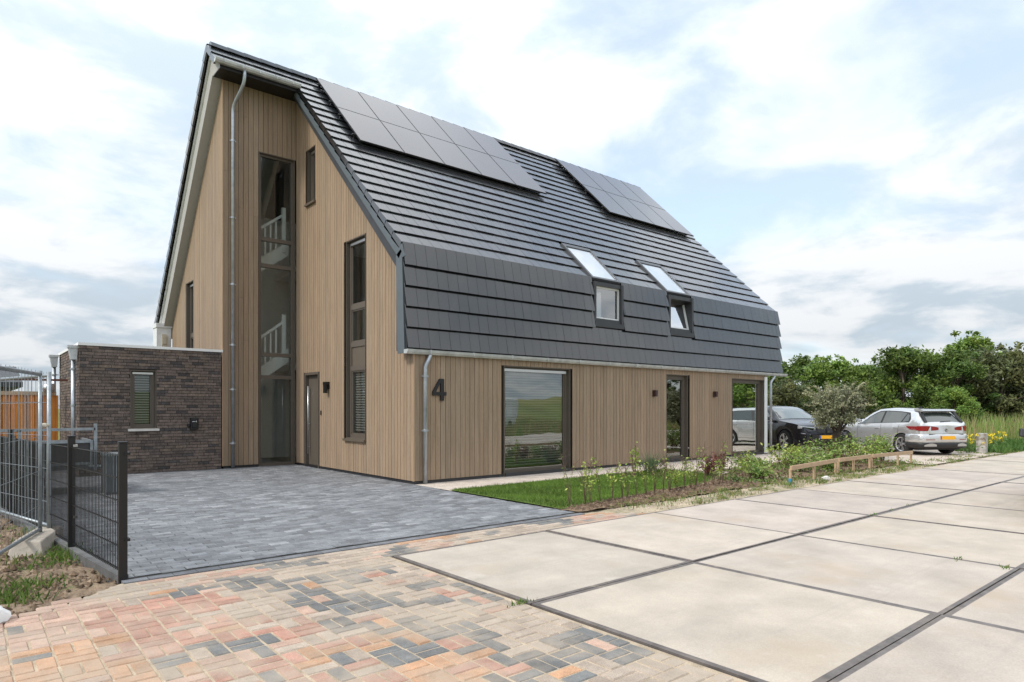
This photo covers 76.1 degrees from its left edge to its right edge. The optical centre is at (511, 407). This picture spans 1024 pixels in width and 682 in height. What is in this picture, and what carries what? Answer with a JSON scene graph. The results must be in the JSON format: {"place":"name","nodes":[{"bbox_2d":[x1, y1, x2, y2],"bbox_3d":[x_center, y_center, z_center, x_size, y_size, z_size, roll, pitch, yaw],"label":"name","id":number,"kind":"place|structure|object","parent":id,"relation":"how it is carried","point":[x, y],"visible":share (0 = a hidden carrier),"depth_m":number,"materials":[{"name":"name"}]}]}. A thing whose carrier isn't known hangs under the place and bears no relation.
{"place":"outdoors","nodes":[
{"label":"outdoors","id":0,"kind":"place"},
{"bbox_2d":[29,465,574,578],"bbox_3d":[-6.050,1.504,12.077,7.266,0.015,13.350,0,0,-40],"label":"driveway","id":1,"kind":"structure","parent":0,"point":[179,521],"depth_m":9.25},
{"bbox_2d":[1,391,57,440],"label":"timber screen","id":2,"kind":"object","parent":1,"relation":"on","point":[33,413],"visible":0.4,"depth_m":15.64,"materials":[{"name":"orange wood"}]},
{"bbox_2d":[44,383,54,391],"bbox_3d":[-11.218,-0.480,15.840,0.209,0.214,0.220,0,0,-23],"label":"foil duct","id":3,"kind":"object","parent":2,"relation":"on","point":[52,387],"visible":0.57,"depth_m":15.79,"materials":[{"name":"metal"}]},
{"bbox_2d":[1,423,100,497],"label":"trailer","id":4,"kind":"object","parent":1,"relation":"on","point":[84,443],"visible":0.21,"depth_m":11.42,"materials":[{"name":"metal"}]},
{"bbox_2d":[100,452,117,494],"bbox_3d":[-7.050,1.150,11.531,0.300,0.700,0.540,0,0,-40],"label":"planter","id":5,"kind":"object","parent":1,"relation":"on","point":[111,472],"visible":0.2,"depth_m":11.34,"materials":[{"name":"grey plastic"}]},
{"bbox_2d":[48,342,222,476],"bbox_3d":[-9.543,0.040,16.489,3.200,2.920,3.960,0,0,-40],"label":"annex","id":6,"kind":"object","parent":1,"relation":"on","point":[157,408],"visible":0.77,"depth_m":15.19,"materials":[{"name":"brick"}]},
{"bbox_2d":[19,378,67,380],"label":"rusty beam","id":7,"kind":"structure","parent":6,"relation":"attached to","point":[34,379],"depth_m":15.12,"materials":[{"name":"metal"}]},
{"bbox_2d":[128,370,158,430],"bbox_3d":[-8.491,-0.162,15.042,0.630,1.395,0.270,0,0,-40],"label":"window","id":8,"kind":"structure","parent":6,"relation":"in","point":[152,426],"depth_m":15.11,"materials":[{"name":"glass"}]},
{"bbox_2d":[0,512,747,681],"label":"pavement","id":9,"kind":"structure","parent":0,"point":[375,614],"depth_m":4.35,"materials":[{"name":"ceramic"}]},
{"bbox_2d":[0,0,1023,408],"label":"sky","id":10,"kind":"structure","parent":0,"point":[858,165],"materials":[{"name":"white"}]},
{"bbox_2d":[3,409,1023,628],"bbox_3d":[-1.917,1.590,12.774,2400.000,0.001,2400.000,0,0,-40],"label":"ground","id":11,"kind":"structure","parent":0,"point":[296,464],"depth_m":11.84,"materials":[{"name":"brown soil"}]},
{"bbox_2d":[1,366,22,390],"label":"neighbour house","id":12,"kind":"structure","parent":11,"relation":"on","point":[11,382],"depth_m":20.61,"materials":[{"name":"brick"}]},
{"bbox_2d":[0,517,116,614],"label":"dirt patch","id":13,"kind":"object","parent":11,"relation":"on","point":[94,587],"visible":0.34,"depth_m":5.85,"materials":[{"name":"brown soil"}]},
{"bbox_2d":[0,605,11,623],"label":"rubble piece","id":14,"kind":"object","parent":13,"relation":"on","point":[5,615],"visible":0.88,"depth_m":4.59,"materials":[{"name":"white stone"}]},
{"bbox_2d":[7,526,57,559],"bbox_3d":[-5.201,1.470,7.154,0.334,0.180,1.186,0,0,-25],"label":"concrete block","id":15,"kind":"object","parent":13,"relation":"on","point":[43,539],"depth_m":6.76,"materials":[{"name":"beige concrete"}]},
{"bbox_2d":[0,365,41,554],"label":"site fence","id":16,"kind":"object","parent":15,"relation":"on","point":[39,471],"visible":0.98,"depth_m":6.76,"materials":[{"name":"silver metal"}]},
{"bbox_2d":[0,372,50,527],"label":"site fence","id":17,"kind":"object","parent":15,"relation":"on","point":[47,375],"visible":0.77,"depth_m":7.57,"materials":[{"name":"silver metal"}]},
{"bbox_2d":[0,460,906,615],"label":"soil clods","id":18,"kind":"object","parent":13,"relation":"on","point":[97,578],"visible":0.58,"depth_m":6.54,"materials":[{"name":"brown soil"}]},
{"bbox_2d":[0,450,1019,607],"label":"weeds","id":19,"kind":"object","parent":13,"relation":"on","point":[20,593],"visible":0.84,"depth_m":9.79,"materials":[{"name":"plant"}]},
{"bbox_2d":[0,507,128,584],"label":"kerb strip","id":20,"kind":"object","parent":11,"relation":"on","point":[106,570],"visible":0.31,"depth_m":6.44,"materials":[{"name":"grey concrete"}]},
{"bbox_2d":[0,429,129,584],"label":"fence","id":21,"kind":"object","parent":20,"relation":"on","point":[71,496],"visible":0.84,"depth_m":6.75,"materials":[{"name":"black metal"}]},
{"bbox_2d":[121,513,584,583],"bbox_3d":[-1.175,1.528,7.447,5.677,0.063,0.108,0,0,-40],"label":"driveway edging","id":22,"kind":"object","parent":11,"relation":"on","point":[128,581],"visible":0.39,"depth_m":6.77,"materials":[{"name":"grey concrete"}]},
{"bbox_2d":[152,41,787,483],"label":"house","id":23,"kind":"structure","parent":11,"relation":"on","point":[360,283],"depth_m":16.45,"materials":[{"name":"brown wood"}]},
{"bbox_2d":[186,280,193,347],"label":"window","id":24,"kind":"structure","parent":23,"relation":"in","point":[189,286],"depth_m":18.72,"materials":[{"name":"paint"}]},
{"bbox_2d":[258,152,294,465],"bbox_3d":[-6.157,-2.515,17.045,0.940,8.030,0.204,0,0,-40],"label":"window","id":25,"kind":"structure","parent":23,"relation":"in","point":[291,243],"depth_m":17.20,"materials":[{"name":"paint"}]},
{"bbox_2d":[304,145,315,206],"bbox_3d":[-5.018,-5.847,16.568,0.270,1.445,0.580,0,0,-40],"label":"window","id":26,"kind":"structure","parent":23,"relation":"in","point":[311,152],"depth_m":16.70,"materials":[{"name":"paint"}]},
{"bbox_2d":[305,372,319,467],"bbox_3d":[-5.008,0.310,16.563,0.180,2.400,0.860,0,0,-40],"label":"front door","id":27,"kind":"structure","parent":23,"relation":"in","point":[312,380],"depth_m":16.67,"materials":[{"name":"paint"}]},
{"bbox_2d":[342,233,365,441],"bbox_3d":[-3.459,-1.527,14.711,0.270,4.565,1.050,0,0,-40],"label":"window","id":28,"kind":"structure","parent":23,"relation":"in","point":[355,350],"depth_m":15.01,"materials":[{"name":"paint"}]},
{"bbox_2d":[501,365,569,475],"bbox_3d":[0.540,0.285,14.965,2.040,2.410,0.204,0,0,-40],"label":"window","id":29,"kind":"structure","parent":23,"relation":"in","point":[565,373],"depth_m":15.05,"materials":[{"name":"paint"}]},
{"bbox_2d":[560,243,620,284],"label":"roof window","id":30,"kind":"structure","parent":23,"relation":"in","point":[589,262],"depth_m":16.84,"materials":[{"name":"clear glass"}]},
{"bbox_2d":[592,281,624,329],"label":"facade window","id":31,"kind":"structure","parent":23,"relation":"in","point":[617,323],"depth_m":16.55,"materials":[{"name":"white paint"}]},
{"bbox_2d":[635,260,690,297],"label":"roof window","id":32,"kind":"structure","parent":23,"relation":"in","point":[656,272],"depth_m":18.79,"materials":[{"name":"clear glass"}]},
{"bbox_2d":[666,374,687,458],"bbox_3d":[4.552,0.290,18.335,1.000,2.420,0.204,0,0,-40],"label":"window","id":33,"kind":"structure","parent":23,"relation":"in","point":[683,379],"depth_m":18.59,"materials":[{"name":"glass"}]},
{"bbox_2d":[667,294,693,337],"bbox_3d":[4.675,-2.560,18.453,1.120,1.120,0.338,0,0,-40],"label":"facade window","id":34,"kind":"structure","parent":23,"relation":"in","point":[681,323],"depth_m":18.56,"materials":[{"name":"white paint"}]},
{"bbox_2d":[732,378,763,455],"bbox_3d":[7.404,0.300,20.731,1.850,2.400,0.204,0,0,-40],"label":"window","id":35,"kind":"structure","parent":23,"relation":"in","point":[747,394],"depth_m":20.86,"materials":[{"name":"glass"}]},
{"bbox_2d":[415,453,784,490],"bbox_3d":[6.816,1.504,19.495,21.980,0.001,1.540,0,0,-40],"label":"gravel strip","id":36,"kind":"object","parent":11,"relation":"on","point":[450,485],"visible":0.4,"depth_m":14.08,"materials":[{"name":"beige gravel"}]},
{"bbox_2d":[557,460,896,511],"bbox_3d":[5.357,1.500,14.671,13.620,0.056,2.450,0,0,-40],"label":"planting bed","id":37,"kind":"object","parent":11,"relation":"on","point":[757,482],"visible":0.24,"depth_m":12.86,"materials":[{"name":"soil"}]},
{"bbox_2d":[606,462,620,497],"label":"sapling","id":38,"kind":"object","parent":37,"relation":"on","point":[612,482],"visible":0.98,"depth_m":10.62,"materials":[{"name":"green plant"}]},
{"bbox_2d":[617,462,629,498],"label":"sapling","id":39,"kind":"object","parent":37,"relation":"on","point":[622,477],"visible":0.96,"depth_m":10.69,"materials":[{"name":"green plant"}]},
{"bbox_2d":[617,465,632,496],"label":"sapling","id":40,"kind":"object","parent":37,"relation":"on","point":[627,487],"visible":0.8,"depth_m":10.97,"materials":[{"name":"green plant"}]},
{"bbox_2d":[627,452,640,495],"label":"sapling","id":41,"kind":"object","parent":37,"relation":"on","point":[636,460],"visible":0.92,"depth_m":11.02,"materials":[{"name":"green plant"}]},
{"bbox_2d":[635,457,648,493],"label":"sapling","id":42,"kind":"object","parent":37,"relation":"on","point":[643,479],"visible":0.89,"depth_m":11.26,"materials":[{"name":"green plant"}]},
{"bbox_2d":[646,460,662,494],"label":"sapling","id":43,"kind":"object","parent":37,"relation":"on","point":[653,477],"visible":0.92,"depth_m":11.31,"materials":[{"name":"green plant"}]},
{"bbox_2d":[658,448,670,492],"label":"sapling","id":44,"kind":"object","parent":37,"relation":"on","point":[664,468],"visible":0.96,"depth_m":11.49,"materials":[{"name":"green plant"}]},
{"bbox_2d":[659,457,678,490],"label":"sapling","id":45,"kind":"object","parent":37,"relation":"on","point":[670,481],"visible":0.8,"depth_m":11.67,"materials":[{"name":"green plant"}]},
{"bbox_2d":[667,466,683,489],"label":"sapling","id":46,"kind":"object","parent":37,"relation":"on","point":[679,473],"visible":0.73,"depth_m":11.83,"materials":[{"name":"green plant"}]},
{"bbox_2d":[674,455,692,486],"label":"sapling","id":47,"kind":"object","parent":37,"relation":"on","point":[685,467],"visible":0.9,"depth_m":12.07,"materials":[{"name":"green plant"}]},
{"bbox_2d":[686,458,700,486],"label":"sapling","id":48,"kind":"object","parent":37,"relation":"on","point":[689,476],"visible":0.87,"depth_m":12.18,"materials":[{"name":"green plant"}]},
{"bbox_2d":[690,446,710,485],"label":"sapling","id":49,"kind":"object","parent":37,"relation":"on","point":[697,469],"visible":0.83,"depth_m":12.36,"materials":[{"name":"green plant"}]},
{"bbox_2d":[701,454,708,484],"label":"sapling","id":50,"kind":"object","parent":37,"relation":"on","point":[704,467],"visible":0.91,"depth_m":12.49,"materials":[{"name":"green plant"}]},
{"bbox_2d":[698,457,721,475],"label":"red plant","id":51,"kind":"object","parent":37,"relation":"on","point":[707,469],"visible":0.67,"depth_m":14.12,"materials":[{"name":"green plant"}]},
{"bbox_2d":[702,455,720,471],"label":"red plant","id":52,"kind":"object","parent":37,"relation":"on","point":[717,457],"visible":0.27,"depth_m":14.84,"materials":[{"name":"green plant"}]},
{"bbox_2d":[704,453,725,483],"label":"sapling","id":53,"kind":"object","parent":37,"relation":"on","point":[714,472],"visible":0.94,"depth_m":12.69,"materials":[{"name":"green plant"}]},
{"bbox_2d":[713,457,726,483],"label":"sapling","id":54,"kind":"object","parent":37,"relation":"on","point":[721,469],"visible":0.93,"depth_m":12.75,"materials":[{"name":"green plant"}]},
{"bbox_2d":[713,439,727,480],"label":"sapling","id":55,"kind":"object","parent":37,"relation":"on","point":[722,458],"visible":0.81,"depth_m":13.00,"materials":[{"name":"green plant"}]},
{"bbox_2d":[711,452,729,469],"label":"red plant","id":56,"kind":"object","parent":37,"relation":"on","point":[715,455],"visible":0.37,"depth_m":15.43,"materials":[{"name":"green plant"}]},
{"bbox_2d":[732,449,740,480],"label":"sapling","id":57,"kind":"object","parent":37,"relation":"on","point":[735,461],"visible":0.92,"depth_m":13.23,"materials":[{"name":"green plant"}]},
{"bbox_2d":[737,449,752,477],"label":"sapling","id":58,"kind":"object","parent":37,"relation":"on","point":[742,468],"visible":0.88,"depth_m":13.37,"materials":[{"name":"green plant"}]},
{"bbox_2d":[726,450,771,465],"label":"shrub","id":59,"kind":"object","parent":37,"relation":"on","point":[750,459],"visible":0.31,"depth_m":15.34,"materials":[{"name":"green plant"}]},
{"bbox_2d":[743,451,758,478],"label":"sapling","id":60,"kind":"object","parent":37,"relation":"on","point":[751,463],"visible":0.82,"depth_m":13.58,"materials":[{"name":"green plant"}]},
{"bbox_2d":[734,457,771,472],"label":"shrub","id":61,"kind":"object","parent":37,"relation":"on","point":[760,463],"visible":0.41,"depth_m":14.30,"materials":[{"name":"green plant"}]},
{"bbox_2d":[740,464,780,479],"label":"shrub","id":62,"kind":"object","parent":37,"relation":"on","point":[762,471],"visible":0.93,"depth_m":13.61,"materials":[{"name":"green plant"}]},
{"bbox_2d":[761,443,809,467],"bbox_3d":[6.886,1.187,16.269,1.168,0.698,1.190,0,0,-40],"label":"shrub","id":63,"kind":"object","parent":37,"relation":"on","point":[792,449],"visible":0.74,"depth_m":16.24,"materials":[{"name":"green plant"}]},
{"bbox_2d":[778,439,821,457],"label":"shrub","id":64,"kind":"object","parent":37,"relation":"on","point":[804,450],"visible":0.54,"depth_m":17.24,"materials":[{"name":"green plant"}]},
{"bbox_2d":[781,451,831,471],"bbox_3d":[6.719,1.276,15.301,1.198,0.524,1.069,0,0,-40],"label":"shrub","id":65,"kind":"object","parent":37,"relation":"on","point":[802,459],"visible":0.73,"depth_m":15.14,"materials":[{"name":"green plant"}]},
{"bbox_2d":[699,454,913,482],"bbox_3d":[7.210,1.365,16.052,8.248,0.379,2.200,0,0,-40],"label":"bed cover","id":66,"kind":"object","parent":37,"relation":"on","point":[734,478],"visible":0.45,"depth_m":14.81,"materials":[{"name":"green plant"}]},
{"bbox_2d":[794,447,848,467],"bbox_3d":[7.739,1.242,16.291,0.982,0.589,1.365,0,0,-40],"label":"shrub","id":67,"kind":"object","parent":37,"relation":"on","point":[820,454],"visible":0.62,"depth_m":16.12,"materials":[{"name":"green plant"}]},
{"bbox_2d":[805,434,852,459],"bbox_3d":[8.635,1.124,17.819,1.197,0.823,1.195,0,0,-40],"label":"shrub","id":68,"kind":"object","parent":37,"relation":"on","point":[830,447],"visible":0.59,"depth_m":17.75,"materials":[{"name":"green plant"}]},
{"bbox_2d":[810,458,848,471],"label":"shrub","id":69,"kind":"object","parent":37,"relation":"on","point":[830,466],"visible":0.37,"depth_m":15.40,"materials":[{"name":"green plant"}]},
{"bbox_2d":[802,382,877,452],"bbox_3d":[9.505,0.382,18.976,1.954,2.366,1.844,0,0,1],"label":"olive tree","id":70,"kind":"object","parent":37,"relation":"on","point":[847,402],"visible":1,"depth_m":18.80,"materials":[{"name":"green plant"}]},
{"bbox_2d":[827,431,870,454],"bbox_3d":[9.575,1.101,18.737,1.179,0.872,1.213,0,0,-11],"label":"shrub","id":71,"kind":"object","parent":37,"relation":"on","point":[850,444],"visible":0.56,"depth_m":18.67,"materials":[{"name":"green plant"}]},
{"bbox_2d":[825,448,875,466],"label":"shrub","id":72,"kind":"object","parent":37,"relation":"on","point":[849,455],"visible":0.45,"depth_m":16.66,"materials":[{"name":"green plant"}]},
{"bbox_2d":[841,440,893,462],"bbox_3d":[9.562,1.204,17.658,1.348,0.666,0.982,0,0,28],"label":"shrub","id":73,"kind":"object","parent":37,"relation":"on","point":[867,451],"visible":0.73,"depth_m":17.60,"materials":[{"name":"green plant"}]},
{"bbox_2d":[855,433,896,459],"bbox_3d":[10.592,1.112,18.828,0.944,0.846,1.166,0,0,-40],"label":"shrub","id":74,"kind":"object","parent":37,"relation":"on","point":[882,437],"visible":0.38,"depth_m":18.85,"materials":[{"name":"green plant"}]},
{"bbox_2d":[861,435,897,461],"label":"shrub","id":75,"kind":"object","parent":37,"relation":"on","point":[877,443],"visible":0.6,"depth_m":18.21,"materials":[{"name":"green plant"}]},
{"bbox_2d":[539,451,1023,513],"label":"verge","id":76,"kind":"structure","parent":11,"relation":"on","point":[641,509],"depth_m":11.28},
{"bbox_2d":[607,454,1005,512],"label":"verge pebbles","id":77,"kind":"object","parent":76,"relation":"on","point":[776,486],"visible":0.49,"depth_m":11.76,"materials":[{"name":"gravel"}]},
{"bbox_2d":[789,451,912,481],"bbox_3d":[8.046,1.375,15.330,6.955,0.450,0.276,0,0,-41],"label":"timber barrier","id":78,"kind":"object","parent":76,"relation":"on","point":[837,461],"visible":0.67,"depth_m":15.14,"materials":[{"name":"brown wood"}]},
{"bbox_2d":[960,433,984,452],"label":"flowering plant","id":79,"kind":"object","parent":76,"relation":"on","point":[969,447],"visible":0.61,"depth_m":21.59,"materials":[{"name":"yellow plant"}]},
{"bbox_2d":[976,433,987,452],"bbox_3d":[15.492,1.220,21.565,0.270,0.760,0.270,0,0,-40],"label":"bollard","id":80,"kind":"object","parent":76,"relation":"on","point":[981,438],"visible":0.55,"depth_m":21.46,"materials":[{"name":"concrete"}]},
{"bbox_2d":[954,437,1023,452],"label":"ground cover","id":81,"kind":"object","parent":76,"relation":"on","point":[1011,445],"visible":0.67,"depth_m":22.44,"materials":[{"name":"green plant"}]},
{"bbox_2d":[988,433,1001,445],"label":"flowering plant","id":82,"kind":"object","parent":76,"relation":"on","point":[989,442],"visible":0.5,"depth_m":22.62,"materials":[{"name":"yellow plant"}]},
{"bbox_2d":[989,431,1007,443],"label":"flowering plant","id":83,"kind":"object","parent":76,"relation":"on","point":[1001,440],"visible":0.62,"depth_m":23.60,"materials":[{"name":"yellow plant"}]},
{"bbox_2d":[767,361,804,405],"bbox_3d":[14.729,-0.510,38.092,4.846,4.872,5.044,0,0,14],"label":"tree","id":84,"kind":"object","parent":11,"relation":"on","point":[793,371],"visible":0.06,"depth_m":36.92,"materials":[{"name":"green plant"}]},
{"bbox_2d":[767,378,824,414],"bbox_3d":[14.883,0.077,35.176,3.964,3.555,3.791,0,0,-36],"label":"tree","id":85,"kind":"object","parent":11,"relation":"on","point":[790,390],"visible":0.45,"depth_m":34.48,"materials":[{"name":"green plant"}]},
{"bbox_2d":[785,353,819,404],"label":"tree","id":86,"kind":"object","parent":11,"relation":"on","point":[800,363],"visible":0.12,"depth_m":43.22,"materials":[{"name":"green plant"}]},
{"bbox_2d":[667,445,1002,464],"bbox_3d":[11.384,1.490,26.558,12.900,0.001,14.000,0,0,-40],"label":"parking bay","id":87,"kind":"object","parent":11,"relation":"on","point":[918,455],"visible":0.22,"depth_m":20.37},
{"bbox_2d":[767,406,845,450],"bbox_3d":[9.960,0.706,23.932,2.171,1.569,4.624,0,0,-12],"label":"suv","id":88,"kind":"object","parent":87,"relation":"on","point":[791,426],"visible":0.57,"depth_m":22.43,"materials":[{"name":"black paint"}]},
{"bbox_2d":[843,406,966,452],"bbox_3d":[13.101,0.725,22.419,2.188,1.530,4.338,0,0,-11],"label":"hatchback","id":89,"kind":"object","parent":87,"relation":"on","point":[939,430],"visible":0.84,"depth_m":20.69,"materials":[{"name":"silver metal"}]},
{"bbox_2d":[797,354,886,409],"bbox_3d":[19.505,-0.611,39.858,5.383,5.353,5.293,0,0,3],"label":"tree","id":90,"kind":"object","parent":11,"relation":"on","point":[823,371],"visible":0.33,"depth_m":39.24,"materials":[{"name":"green plant"}]},
{"bbox_2d":[836,379,885,420],"bbox_3d":[19.144,0.126,37.000,3.634,3.440,3.475,0,0,41],"label":"tree","id":91,"kind":"object","parent":11,"relation":"on","point":[866,395],"visible":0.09,"depth_m":36.40,"materials":[{"name":"green plant"}]},
{"bbox_2d":[838,363,908,406],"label":"tree","id":92,"kind":"object","parent":11,"relation":"on","point":[869,370],"visible":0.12,"depth_m":44.85,"materials":[{"name":"green plant"}]},
{"bbox_2d":[865,344,955,411],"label":"tree","id":93,"kind":"object","parent":11,"relation":"on","point":[902,365],"visible":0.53,"depth_m":40.72,"materials":[{"name":"green plant"}]},
{"bbox_2d":[896,347,948,406],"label":"tree","id":94,"kind":"object","parent":11,"relation":"on","point":[936,357],"visible":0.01,"depth_m":44.62,"materials":[{"name":"green plant"}]},
{"bbox_2d":[905,348,1004,419],"bbox_3d":[26.485,-0.837,40.220,5.634,5.587,5.330,0,0,-13],"label":"tree","id":95,"kind":"object","parent":11,"relation":"on","point":[952,365],"visible":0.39,"depth_m":39.19,"materials":[{"name":"green plant"}]},
{"bbox_2d":[926,385,987,427],"bbox_3d":[24.374,0.310,36.112,3.130,3.112,3.077,0,0,-36],"label":"tree","id":96,"kind":"object","parent":11,"relation":"on","point":[966,405],"visible":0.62,"depth_m":35.60,"materials":[{"name":"green plant"}]},
{"bbox_2d":[940,330,1010,417],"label":"tree","id":97,"kind":"object","parent":11,"relation":"on","point":[967,342],"visible":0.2,"depth_m":43.45,"materials":[{"name":"green plant"}]},
{"bbox_2d":[954,340,1023,422],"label":"tree","id":98,"kind":"object","parent":11,"relation":"on","point":[1009,368],"visible":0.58,"depth_m":39.12,"materials":[{"name":"green plant"}]},
{"bbox_2d":[991,378,1016,413],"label":"tree","id":99,"kind":"object","parent":11,"relation":"on","point":[1008,385],"visible":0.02,"depth_m":40.85,"materials":[{"name":"green plant"}]},
{"bbox_2d":[453,468,717,508],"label":"lawn","id":100,"kind":"structure","parent":0,"point":[566,490],"depth_m":11.47,"materials":[{"name":"green plant"}]},
{"bbox_2d":[560,453,578,504],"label":"sapling","id":101,"kind":"object","parent":100,"relation":"on","point":[567,478],"visible":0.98,"depth_m":9.90,"materials":[{"name":"green plant"}]},
{"bbox_2d":[577,458,594,503],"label":"sapling","id":102,"kind":"object","parent":100,"relation":"on","point":[582,485],"visible":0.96,"depth_m":10.07,"materials":[{"name":"green plant"}]},
{"bbox_2d":[581,457,602,501],"bbox_3d":[1.267,1.140,10.343,0.347,0.781,0.233,0,0,6],"label":"sapling","id":103,"kind":"object","parent":100,"relation":"on","point":[590,481],"visible":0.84,"depth_m":10.31,"materials":[{"name":"green plant"}]},
{"bbox_2d":[591,456,603,498],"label":"sapling","id":104,"kind":"object","parent":100,"relation":"on","point":[597,476],"visible":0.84,"depth_m":10.42,"materials":[{"name":"green plant"}]},
{"bbox_2d":[629,442,639,474],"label":"shrub","id":105,"kind":"object","parent":100,"relation":"on","point":[635,451],"visible":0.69,"depth_m":14.20,"materials":[{"name":"green plant"}]},
{"bbox_2d":[636,443,672,472],"bbox_3d":[3.172,1.006,15.046,1.034,0.988,1.158,0,0,-40],"label":"shrub","id":106,"kind":"object","parent":100,"relation":"on","point":[650,461],"visible":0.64,"depth_m":14.99,"materials":[{"name":"green plant"}]},
{"bbox_2d":[392,452,1023,681],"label":"road","id":107,"kind":"structure","parent":0,"point":[834,582],"depth_m":5.83,"materials":[{"name":"concrete"}]},
{"bbox_2d":[670,455,807,474],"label":"terrace","id":108,"kind":"structure","parent":0,"point":[729,465],"depth_m":16.63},
{"bbox_2d":[812,411,1023,442],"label":"meadow grass","id":109,"kind":"structure","parent":0,"point":[1008,427],"depth_m":32.31,"materials":[{"name":"green plant"}]},
{"bbox_2d":[1019,428,1023,436],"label":"car","id":110,"kind":"object","parent":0,"point":[1021,432],"visible":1,"depth_m":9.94,"materials":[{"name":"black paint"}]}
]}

